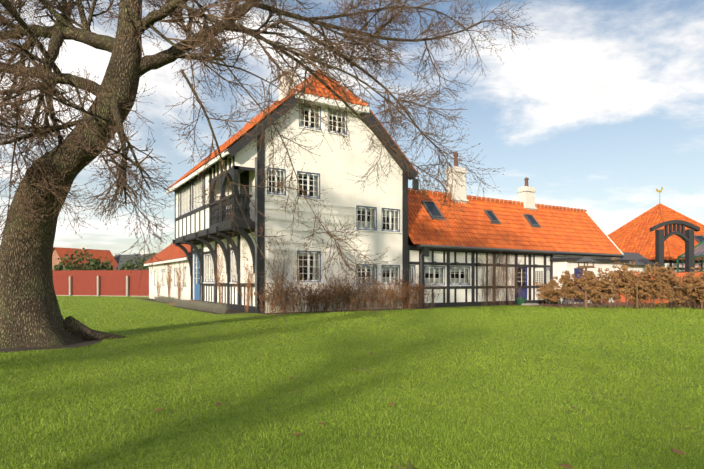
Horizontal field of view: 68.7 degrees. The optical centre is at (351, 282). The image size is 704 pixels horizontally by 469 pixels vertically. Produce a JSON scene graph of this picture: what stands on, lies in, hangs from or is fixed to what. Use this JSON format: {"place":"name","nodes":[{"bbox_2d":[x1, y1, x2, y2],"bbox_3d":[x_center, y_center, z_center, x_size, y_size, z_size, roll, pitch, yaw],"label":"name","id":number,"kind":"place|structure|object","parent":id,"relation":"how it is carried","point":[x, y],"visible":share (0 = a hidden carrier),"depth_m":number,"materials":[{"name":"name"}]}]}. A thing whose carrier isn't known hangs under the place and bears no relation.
{"place":"outdoors","nodes":[
{"label":"outdoors","id":0,"kind":"place"},
{"bbox_2d":[52,246,157,270],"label":"neighbour houses","id":1,"kind":"structure","parent":0,"point":[59,252],"depth_m":89.98,"materials":[{"name":"orange tile"}]},
{"bbox_2d":[0,295,703,468],"bbox_3d":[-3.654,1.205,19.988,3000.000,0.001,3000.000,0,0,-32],"label":"lawn","id":2,"kind":"structure","parent":0,"point":[369,432],"depth_m":5.58,"materials":[{"name":"green plant"}]},
{"bbox_2d":[0,316,131,352],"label":"tree roots and soil","id":3,"kind":"object","parent":2,"relation":"on","point":[87,335],"visible":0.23,"depth_m":10.43,"materials":[{"name":"brown soil"}]},
{"bbox_2d":[52,270,148,296],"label":"red fence","id":4,"kind":"object","parent":2,"relation":"on","point":[124,283],"visible":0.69,"depth_m":44.42,"materials":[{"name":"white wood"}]},
{"bbox_2d":[52,248,154,281],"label":"shrubs","id":5,"kind":"object","parent":2,"relation":"on","point":[98,265],"visible":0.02,"depth_m":48.39,"materials":[{"name":"green plant"}]},
{"bbox_2d":[103,235,161,269],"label":"bare trees","id":6,"kind":"object","parent":2,"relation":"on","point":[138,260],"visible":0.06,"depth_m":68.21,"materials":[{"name":"brown plant"}]},
{"bbox_2d":[144,244,190,299],"bbox_3d":[-9.981,-1.240,34.943,5.712,4.890,12.690,0,0,-32],"label":"annex","id":7,"kind":"object","parent":2,"relation":"on","point":[176,257],"visible":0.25,"depth_m":33.03,"materials":[{"name":"white paint"}]},
{"bbox_2d":[0,0,547,348],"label":"old tree","id":8,"kind":"object","parent":2,"relation":"on","point":[217,49],"depth_m":9.76,"materials":[{"name":"brown plant"}]},
{"bbox_2d":[136,295,435,314],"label":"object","id":9,"kind":"object","parent":2,"relation":"on","point":[201,306],"visible":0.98,"depth_m":21.93,"materials":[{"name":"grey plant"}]},
{"bbox_2d":[166,68,418,312],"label":"house","id":10,"kind":"structure","parent":2,"relation":"on","point":[202,233],"depth_m":21.80,"materials":[{"name":"white paint"}]},
{"bbox_2d":[156,221,524,312],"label":"climbing plants","id":11,"kind":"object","parent":2,"relation":"on","point":[247,294],"depth_m":26.40,"materials":[{"name":"brown plant"}]},
{"bbox_2d":[249,267,442,313],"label":"shrubs","id":12,"kind":"object","parent":2,"relation":"on","point":[314,299],"visible":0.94,"depth_m":21.21,"materials":[{"name":"brown plant"}]},
{"bbox_2d":[123,313,692,468],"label":"lawn debris","id":13,"kind":"object","parent":2,"relation":"on","point":[563,465],"visible":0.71,"depth_m":4.14,"materials":[{"name":"brown plant"}]},
{"bbox_2d":[408,152,634,307],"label":"wing","id":14,"kind":"structure","parent":2,"relation":"on","point":[549,241],"depth_m":27.72,"materials":[{"name":"orange tile"}]},
{"bbox_2d":[575,257,596,308],"bbox_3d":[10.570,0.015,23.264,0.720,2.380,0.720,0,0,-32],"label":"bird table","id":15,"kind":"object","parent":2,"relation":"on","point":[585,259],"visible":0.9,"depth_m":23.22,"materials":[{"name":"wood"}]},
{"bbox_2d":[514,271,665,306],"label":"patio and pots","id":16,"kind":"structure","parent":2,"relation":"on","point":[520,300],"depth_m":27.68,"materials":[{"name":"grey stone"}]},
{"bbox_2d":[533,257,703,309],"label":"hydrangea row","id":17,"kind":"object","parent":2,"relation":"on","point":[643,287],"visible":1,"depth_m":23.24,"materials":[{"name":"brown plant"}]},
{"bbox_2d":[616,252,667,271],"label":"link shed","id":18,"kind":"structure","parent":2,"relation":"on","point":[641,261],"depth_m":36.22,"materials":[{"name":"white brick"}]},
{"bbox_2d":[615,271,701,303],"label":"brick wall","id":19,"kind":"structure","parent":2,"relation":"on","point":[622,299],"depth_m":29.04,"materials":[{"name":"red brick"}]},
{"bbox_2d":[650,220,699,302],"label":"wooden arch","id":20,"kind":"structure","parent":2,"relation":"on","point":[685,236],"depth_m":30.64,"materials":[{"name":"black wood"}]},
{"bbox_2d":[677,241,703,273],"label":"greenhouse","id":21,"kind":"object","parent":2,"relation":"on","point":[699,250],"visible":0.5,"depth_m":34.51,"materials":[{"name":"clear glass"}]},
{"bbox_2d":[0,0,703,255],"label":"sky","id":22,"kind":"structure","parent":0,"point":[603,111],"materials":[{"name":"blue"}]},
{"bbox_2d":[608,187,703,277],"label":"pyramid roof house","id":23,"kind":"structure","parent":0,"point":[635,235],"depth_m":40.04,"materials":[{"name":"orange tile"}]},
{"bbox_2d":[668,286,703,306],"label":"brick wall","id":24,"kind":"structure","parent":0,"point":[691,303],"depth_m":25.14,"materials":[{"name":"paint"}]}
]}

